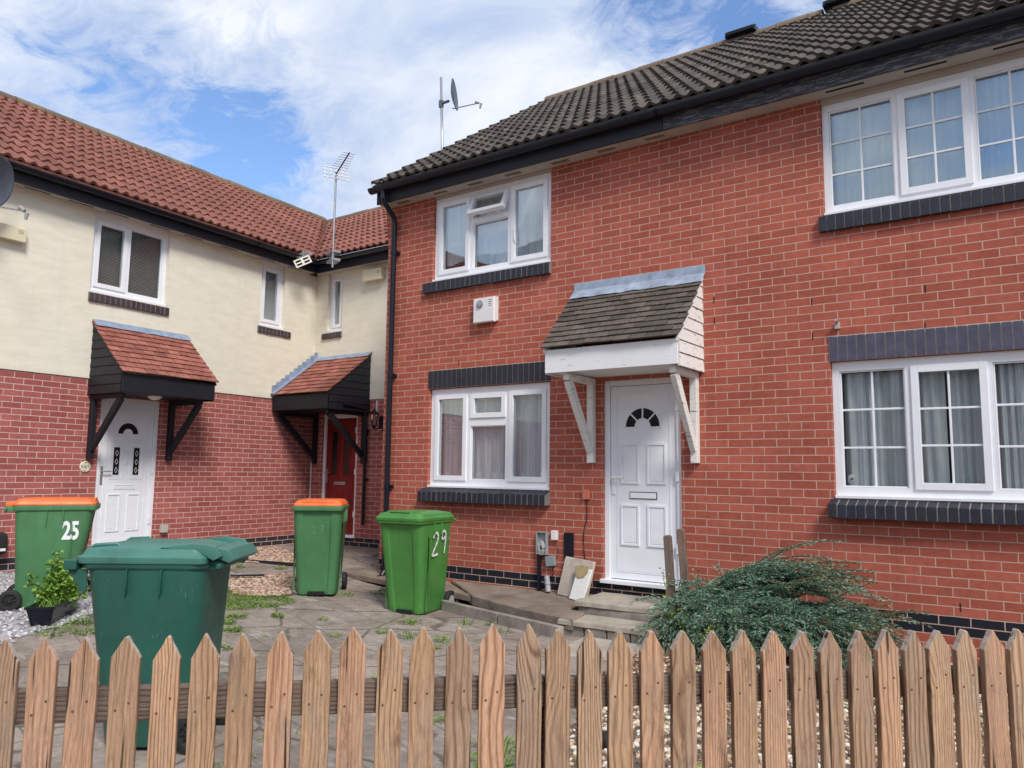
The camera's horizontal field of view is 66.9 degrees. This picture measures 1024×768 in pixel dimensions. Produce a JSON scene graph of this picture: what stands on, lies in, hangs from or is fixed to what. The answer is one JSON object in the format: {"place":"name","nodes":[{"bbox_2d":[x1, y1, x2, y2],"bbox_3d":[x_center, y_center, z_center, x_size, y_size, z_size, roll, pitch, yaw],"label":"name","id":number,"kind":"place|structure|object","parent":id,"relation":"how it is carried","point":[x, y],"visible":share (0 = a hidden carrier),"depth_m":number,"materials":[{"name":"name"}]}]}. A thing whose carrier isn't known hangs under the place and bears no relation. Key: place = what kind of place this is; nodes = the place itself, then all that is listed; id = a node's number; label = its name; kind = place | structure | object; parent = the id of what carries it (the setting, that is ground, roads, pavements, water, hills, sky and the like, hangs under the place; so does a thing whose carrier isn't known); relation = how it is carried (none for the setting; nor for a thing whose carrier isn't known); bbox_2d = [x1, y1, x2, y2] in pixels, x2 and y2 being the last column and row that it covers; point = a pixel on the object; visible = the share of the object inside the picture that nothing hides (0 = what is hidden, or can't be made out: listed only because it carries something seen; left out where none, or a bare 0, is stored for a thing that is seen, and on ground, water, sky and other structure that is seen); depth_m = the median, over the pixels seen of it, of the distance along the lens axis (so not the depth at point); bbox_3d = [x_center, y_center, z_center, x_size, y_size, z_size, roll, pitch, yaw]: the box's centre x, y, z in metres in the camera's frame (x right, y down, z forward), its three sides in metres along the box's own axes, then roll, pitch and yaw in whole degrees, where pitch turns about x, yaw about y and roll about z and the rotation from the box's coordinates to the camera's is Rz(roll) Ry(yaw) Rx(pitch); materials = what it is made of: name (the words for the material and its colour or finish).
{"place":"outdoors","nodes":[
{"label":"outdoors","id":0,"kind":"place"},
{"bbox_2d":[225,590,298,610],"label":"grass","id":1,"kind":"structure","parent":0,"point":[240,598],"depth_m":8.04,"materials":[{"name":"green plant"}]},
{"bbox_2d":[0,534,670,767],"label":"ground","id":2,"kind":"structure","parent":0,"point":[370,611],"depth_m":6.46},
{"bbox_2d":[0,570,92,643],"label":"white gravel","id":3,"kind":"structure","parent":2,"relation":"on","point":[10,630],"depth_m":6.92,"materials":[{"name":"white gravel"}]},
{"bbox_2d":[0,497,100,610],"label":"wheelie bin","id":4,"kind":"object","parent":3,"relation":"on","point":[45,527],"visible":0.84,"depth_m":7.39,"materials":[{"name":"green plastic"}]},
{"bbox_2d":[24,594,80,625],"bbox_3d":[-4.077,2.018,6.887,0.234,0.188,0.744,2,-7,-14],"label":"trough planter","id":5,"kind":"object","parent":3,"relation":"on","point":[43,616],"visible":0.7,"depth_m":6.58,"materials":[{"name":"black plastic"}]},
{"bbox_2d":[23,550,90,607],"bbox_3d":[-4.097,1.762,6.959,0.444,0.531,0.899,2,-7,-14],"label":"flowering plant","id":6,"kind":"object","parent":5,"relation":"in","point":[60,584],"visible":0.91,"depth_m":6.97,"materials":[{"name":"green plant"}]},
{"bbox_2d":[87,572,90,591],"bbox_3d":[-4.465,2.076,8.308,0.284,0.327,0.240,2,-7,-14],"label":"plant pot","id":7,"kind":"object","parent":3,"relation":"on","point":[88,581],"visible":0.05,"depth_m":8.25,"materials":[{"name":"black plastic"}]},
{"bbox_2d":[0,91,259,572],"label":"terraced house","id":8,"kind":"structure","parent":2,"relation":"on","point":[122,272],"depth_m":10.69,"materials":[{"name":"red brick"}]},
{"bbox_2d":[0,532,7,554],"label":"black bag","id":9,"kind":"object","parent":8,"relation":"attached to","point":[3,542],"visible":1,"depth_m":9.16,"materials":[{"name":"plastic"}]},
{"bbox_2d":[0,222,26,243],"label":"alarm box","id":10,"kind":"object","parent":8,"relation":"attached to","point":[13,233],"visible":1,"depth_m":9.46,"materials":[{"name":"beige plastic"}]},
{"bbox_2d":[79,461,90,471],"bbox_3d":[-5.605,1.087,10.178,0.018,0.146,0.145,-3,-8,31],"label":"door plaque","id":11,"kind":"object","parent":8,"relation":"attached to","point":[84,466],"depth_m":10.17,"materials":[{"name":"beige ceramic"}]},
{"bbox_2d":[90,212,167,306],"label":"window","id":12,"kind":"structure","parent":8,"relation":"in","point":[129,259],"depth_m":11.07,"materials":[{"name":"white plastic"}]},
{"bbox_2d":[159,525,167,532],"bbox_3d":[-4.977,2.067,11.077,0.059,0.110,0.100,-3,-8,31],"label":"socket box","id":13,"kind":"object","parent":8,"relation":"attached to","point":[163,529],"visible":1,"depth_m":11.04,"materials":[{"name":"white plastic"}]},
{"bbox_2d":[64,536,257,754],"bbox_3d":[-1.917,1.394,4.265,0.869,1.065,0.550,1,-7,-1],"label":"wheelie bin","id":14,"kind":"object","parent":2,"relation":"on","point":[149,594],"visible":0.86,"depth_m":4.05,"materials":[{"name":"teal plastic"}]},
{"bbox_2d":[107,148,388,548],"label":"terraced house","id":15,"kind":"structure","parent":2,"relation":"on","point":[312,364],"depth_m":13.05,"materials":[{"name":"red brick"}]},
{"bbox_2d":[260,262,283,329],"bbox_3d":[-4.071,-1.483,13.061,0.125,1.091,0.509,-3,-8,31],"label":"window","id":16,"kind":"structure","parent":15,"relation":"in","point":[272,275],"depth_m":13.09,"materials":[{"name":"white plastic"}]},
{"bbox_2d":[293,250,312,267],"bbox_3d":[-3.560,-2.115,13.215,0.328,0.370,0.259,3,-7,-16],"label":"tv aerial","id":17,"kind":"object","parent":15,"relation":"attached to","point":[301,258],"visible":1,"depth_m":13.10,"materials":[{"name":"white metal"}]},
{"bbox_2d":[327,273,342,331],"bbox_3d":[-3.063,-1.429,13.648,0.369,1.040,0.125,-4,-8,35],"label":"window","id":18,"kind":"structure","parent":15,"relation":"in","point":[337,280],"depth_m":13.66,"materials":[{"name":"white plastic"}]},
{"bbox_2d":[324,152,354,267],"bbox_3d":[-2.867,-2.828,12.799,0.428,1.757,0.908,5,-8,-31],"label":"tv aerial","id":19,"kind":"object","parent":15,"relation":"attached to","point":[332,260],"visible":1,"depth_m":12.96,"materials":[{"name":"metal"}]},
{"bbox_2d":[362,267,385,282],"bbox_3d":[-2.320,-1.832,13.015,0.440,0.219,0.111,-4,-8,35],"label":"alarm box","id":20,"kind":"object","parent":15,"relation":"attached to","point":[374,274],"visible":1,"depth_m":12.94,"materials":[{"name":"beige plastic"}]},
{"bbox_2d":[369,408,383,430],"bbox_3d":[-2.161,0.577,12.546,0.318,0.370,0.168,3,-7,-16],"label":"wall lantern","id":21,"kind":"object","parent":15,"relation":"attached to","point":[375,413],"depth_m":12.49,"materials":[{"name":"black metal"}]},
{"bbox_2d":[245,559,292,565],"bbox_3d":[-3.577,2.523,10.799,2.391,0.135,0.046,-2,-7,24],"label":"timber edging","id":22,"kind":"object","parent":2,"relation":"on","point":[277,563],"depth_m":10.64,"materials":[{"name":"black wood"}]},
{"bbox_2d":[292,498,348,594],"bbox_3d":[-2.160,1.826,8.743,0.568,1.046,0.793,1,-7,-6],"label":"wheelie bin","id":23,"kind":"object","parent":2,"relation":"on","point":[319,531],"visible":1,"depth_m":8.46,"materials":[{"name":"green plastic"}]},
{"bbox_2d":[293,546,378,556],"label":"paving slab","id":24,"kind":"structure","parent":2,"relation":"on","point":[361,551],"depth_m":11.94,"materials":[{"name":"grey concrete"}]},
{"bbox_2d":[342,554,378,566],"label":"paving slab","id":25,"kind":"structure","parent":2,"relation":"on","point":[353,560],"depth_m":10.73,"materials":[{"name":"grey concrete"}]},
{"bbox_2d":[33,596,700,759],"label":"leaf litter","id":26,"kind":"object","parent":2,"relation":"on","point":[634,666],"visible":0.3,"depth_m":5.90,"materials":[{"name":"brown plant"}]},
{"bbox_2d":[376,509,456,613],"bbox_3d":[-1.010,1.868,8.211,0.571,1.060,0.802,-2,-7,25],"label":"wheelie bin","id":27,"kind":"object","parent":2,"relation":"on","point":[415,543],"visible":0.95,"depth_m":7.98,"materials":[{"name":"green plastic"}]},
{"bbox_2d":[380,587,563,637],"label":"kerb","id":28,"kind":"structure","parent":2,"relation":"on","point":[541,628],"depth_m":7.44,"materials":[{"name":"grey concrete"}]},
{"bbox_2d":[20,563,983,767],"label":"weeds","id":29,"kind":"object","parent":2,"relation":"on","point":[506,741],"visible":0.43,"depth_m":6.72,"materials":[{"name":"green plant"}]},
{"bbox_2d":[368,9,823,598],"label":"terraced house","id":30,"kind":"structure","parent":2,"relation":"on","point":[588,233],"depth_m":8.43,"materials":[{"name":"red brick"}]},
{"bbox_2d":[439,77,449,149],"bbox_3d":[-1.236,-4.134,13.902,0.223,2.922,0.070,-4,-8,35],"label":"dish pole","id":31,"kind":"object","parent":30,"relation":"attached to","point":[441,104],"visible":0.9,"depth_m":14.01,"materials":[{"name":"metal"}]},
{"bbox_2d":[451,78,481,110],"bbox_3d":[-0.885,-5.193,13.798,0.575,0.561,0.468,-4,-8,33],"label":"satellite dish","id":32,"kind":"object","parent":31,"relation":"attached to","point":[454,95],"visible":1,"depth_m":13.85,"materials":[{"name":"metal"}]},
{"bbox_2d":[473,296,498,323],"bbox_3d":[-0.317,-0.868,9.089,0.310,0.309,0.114,-4,-8,35],"label":"alarm box","id":33,"kind":"object","parent":30,"relation":"attached to","point":[485,310],"visible":1,"depth_m":9.04,"materials":[{"name":"white plastic"}]},
{"bbox_2d":[427,382,549,489],"bbox_3d":[-0.259,0.620,9.036,1.744,1.190,0.179,-4,-8,35],"label":"window","id":34,"kind":"structure","parent":30,"relation":"in","point":[485,437],"depth_m":9.05,"materials":[{"name":"white plastic"}]},
{"bbox_2d":[432,172,550,281],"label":"window","id":35,"kind":"structure","parent":30,"relation":"in","point":[505,226],"depth_m":9.29,"materials":[{"name":"white plastic"}]},
{"bbox_2d":[536,531,548,590],"bbox_3d":[0.321,1.902,8.334,0.130,0.620,0.059,-4,-8,35],"label":"meter cabinet","id":36,"kind":"object","parent":30,"relation":"attached to","point":[542,542],"visible":1,"depth_m":8.33,"materials":[{"name":"grey plastic"}]},
{"bbox_2d":[545,556,555,566],"bbox_3d":[0.413,1.893,8.283,0.127,0.119,0.039,-4,-8,35],"label":"junction box","id":37,"kind":"object","parent":30,"relation":"attached to","point":[550,560],"visible":1,"depth_m":8.26,"materials":[{"name":"grey plastic"}]},
{"bbox_2d":[551,530,557,539],"bbox_3d":[0.455,1.616,8.283,0.070,0.100,0.044,-4,-8,35],"label":"junction box","id":38,"kind":"object","parent":30,"relation":"attached to","point":[554,534],"visible":1,"depth_m":8.26,"materials":[{"name":"white plastic"}]},
{"bbox_2d":[564,532,573,557],"bbox_3d":[0.601,1.708,8.185,0.115,0.270,0.019,-4,-8,35],"label":"cover plate","id":39,"kind":"object","parent":30,"relation":"attached to","point":[568,544],"visible":1,"depth_m":8.17,"materials":[{"name":"black plastic"}]},
{"bbox_2d":[582,490,589,499],"bbox_3d":[0.776,1.159,8.122,0.085,0.100,0.029,-4,-8,35],"label":"junction box","id":40,"kind":"object","parent":30,"relation":"attached to","point":[585,494],"visible":1,"depth_m":8.11,"materials":[{"name":"plastic"}]},
{"bbox_2d":[583,499,586,559],"bbox_3d":[0.764,1.518,8.091,0.051,0.621,0.009,-4,-8,35],"label":"cable","id":41,"kind":"object","parent":40,"relation":"hanging from","point":[583,530],"visible":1,"depth_m":8.09,"materials":[{"name":"black plastic"}]},
{"bbox_2d":[569,638,640,664],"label":"paving slab","id":42,"kind":"structure","parent":2,"relation":"on","point":[603,644],"depth_m":6.39,"materials":[{"name":"concrete"}]},
{"bbox_2d":[564,626,665,644],"bbox_3d":[0.915,2.236,6.905,0.899,0.126,0.315,-4,-8,35],"label":"step base","id":43,"kind":"object","parent":2,"relation":"on","point":[602,634],"visible":0.22,"depth_m":6.80,"materials":[{"name":"grey concrete"}]},
{"bbox_2d":[558,614,673,637],"bbox_3d":[0.941,2.147,6.907,1.020,0.045,0.384,-4,-8,35],"label":"door step","id":44,"kind":"object","parent":43,"relation":"on","point":[605,623],"depth_m":6.87,"materials":[{"name":"concrete"}]},
{"bbox_2d":[578,606,674,636],"bbox_3d":[1.157,2.232,7.347,0.900,0.240,0.580,-4,-8,35],"label":"step base","id":45,"kind":"object","parent":2,"relation":"on","point":[634,616],"visible":0.16,"depth_m":7.13,"materials":[{"name":"grey concrete"}]},
{"bbox_2d":[574,592,666,614],"bbox_3d":[1.151,2.087,7.373,0.988,0.050,0.638,-4,-8,35],"label":"door step","id":46,"kind":"object","parent":45,"relation":"on","point":[611,601],"depth_m":7.30,"materials":[{"name":"concrete"}]},
{"bbox_2d":[663,535,676,613],"bbox_3d":[1.438,1.735,7.051,0.108,0.711,0.062,-3,-7,27],"label":"timber stake","id":47,"kind":"object","parent":46,"relation":"on","point":[668,557],"visible":0.69,"depth_m":7.04,"materials":[{"name":"brown wood"}]},
{"bbox_2d":[676,529,689,597],"bbox_3d":[1.568,1.707,7.051,0.124,0.772,0.076,-3,-7,27],"label":"timber stake","id":48,"kind":"object","parent":2,"relation":"on","point":[682,554],"visible":0.66,"depth_m":7.05,"materials":[{"name":"brown wood"}]},
{"bbox_2d":[653,0,1023,663],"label":"terraced house","id":49,"kind":"structure","parent":2,"relation":"on","point":[880,155],"depth_m":6.67,"materials":[{"name":"red brick"}]},
{"bbox_2d":[834,319,839,328],"bbox_3d":[2.860,-0.530,6.827,0.040,0.081,0.084,-4,-8,35],"label":"wall hook","id":50,"kind":"object","parent":49,"relation":"attached to","point":[837,324],"depth_m":6.83,"materials":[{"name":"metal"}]},
{"bbox_2d":[848,474,854,485],"bbox_3d":[2.970,0.853,6.780,0.060,0.124,0.064,-1,-7,15],"label":"indoor camera","id":51,"kind":"object","parent":49,"relation":"in","point":[851,479],"visible":0.83,"depth_m":6.76,"materials":[{"name":"white plastic"}]},
{"bbox_2d":[821,57,1023,215],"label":"window","id":52,"kind":"structure","parent":49,"relation":"in","point":[961,132],"depth_m":6.69,"materials":[{"name":"white plastic"}]},
{"bbox_2d":[832,350,1023,502],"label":"window","id":53,"kind":"structure","parent":49,"relation":"in","point":[940,427],"depth_m":6.46,"materials":[{"name":"white plastic"}]},
{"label":"pink gravel bed","id":54,"kind":"structure","parent":2,"relation":"on","visible":0},
{"bbox_2d":[245,546,293,562],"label":"pink gravel","id":55,"kind":"structure","parent":54,"relation":"on","point":[277,554],"depth_m":11.41,"materials":[{"name":"gravel"}]},
{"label":"pink gravel bed","id":56,"kind":"structure","parent":2,"relation":"on","visible":0},
{"bbox_2d":[228,572,296,596],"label":"pink gravel","id":57,"kind":"structure","parent":56,"relation":"on","point":[277,584],"depth_m":8.96,"materials":[{"name":"gravel"}]},
{"bbox_2d":[230,574,264,575],"bbox_3d":[-3.228,2.336,9.460,0.398,0.032,0.070,2,-7,-13],"label":"plastic scrap","id":58,"kind":"object","parent":57,"relation":"on","point":[249,575],"visible":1,"depth_m":9.44,"materials":[{"name":"grey plastic"}]},
{"bbox_3d":[-10.728,-1.351,7.539,6.458,7.525,6.845,-3,-8,31],"label":"terraced house","id":59,"kind":"object","parent":2,"relation":"on","visible":0},
{"bbox_2d":[0,156,28,219],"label":"satellite dish","id":60,"kind":"object","parent":59,"relation":"attached to","point":[6,179],"visible":1,"depth_m":9.14,"materials":[{"name":"metal"}]},
{"bbox_2d":[341,565,470,600],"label":"concrete path","id":61,"kind":"structure","parent":0,"point":[368,573],"depth_m":9.51,"materials":[{"name":"grey concrete"}]},
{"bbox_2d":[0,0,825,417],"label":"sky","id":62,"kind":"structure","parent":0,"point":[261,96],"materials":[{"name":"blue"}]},
{"bbox_2d":[452,580,584,629],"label":"concrete path","id":63,"kind":"structure","parent":0,"point":[547,607],"depth_m":7.79,"materials":[{"name":"grey concrete"}]},
{"bbox_2d":[544,576,550,591],"bbox_3d":[0.377,2.117,8.201,0.064,0.173,0.105,3,-7,-18],"label":"pipe stub","id":64,"kind":"object","parent":63,"relation":"on","point":[547,584],"visible":1,"depth_m":8.18,"materials":[{"name":"grey plastic"}]},
{"bbox_2d":[557,556,595,596],"bbox_3d":[0.660,1.998,7.968,0.146,0.410,0.420,7,-9,-43],"label":"stone slab","id":65,"kind":"object","parent":63,"relation":"on","point":[567,579],"depth_m":8.01,"materials":[{"name":"beige stone"}]},
{"bbox_2d":[569,569,592,599],"bbox_3d":[0.694,2.018,7.807,0.136,0.327,0.212,6,-9,-41],"label":"stone slab","id":66,"kind":"object","parent":63,"relation":"on","point":[579,588],"depth_m":7.78,"materials":[{"name":"stone"}]},
{"bbox_2d":[575,565,589,577],"bbox_3d":[0.707,1.907,7.861,0.067,0.136,0.188,6,-9,-42],"label":"stone piece","id":67,"kind":"object","parent":66,"relation":"on","point":[581,571],"visible":1,"depth_m":7.85,"materials":[{"name":"beige stone"}]},
{"bbox_2d":[570,642,1011,767],"bbox_3d":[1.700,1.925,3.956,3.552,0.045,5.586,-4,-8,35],"label":"tan gravel","id":68,"kind":"structure","parent":0,"point":[636,723],"depth_m":4.39,"materials":[{"name":"beige gravel"}]},
{"bbox_2d":[0,623,1023,767],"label":"picket fence","id":69,"kind":"object","parent":68,"relation":"on","point":[928,682],"visible":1,"depth_m":2.30,"materials":[{"name":"wood"}]},
{"bbox_2d":[602,731,606,749],"bbox_3d":[0.505,1.897,4.120,0.090,0.100,0.090,-4,-8,35],"label":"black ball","id":70,"kind":"object","parent":68,"relation":"on","point":[604,739],"visible":0.3,"depth_m":4.09,"materials":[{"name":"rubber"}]},
{"bbox_2d":[656,568,718,655],"bbox_3d":[1.360,1.861,6.241,0.344,0.656,0.912,3,-7,-18],"label":"wild plant","id":71,"kind":"object","parent":68,"relation":"on","point":[672,614],"visible":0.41,"depth_m":6.30,"materials":[{"name":"green plant"}]},
{"bbox_2d":[629,538,951,669],"bbox_3d":[2.140,1.814,6.167,2.503,1.159,1.435,-4,-8,35],"label":"juniper bush","id":72,"kind":"object","parent":68,"relation":"on","point":[756,608],"visible":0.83,"depth_m":6.14,"materials":[{"name":"green plant"}]}
]}

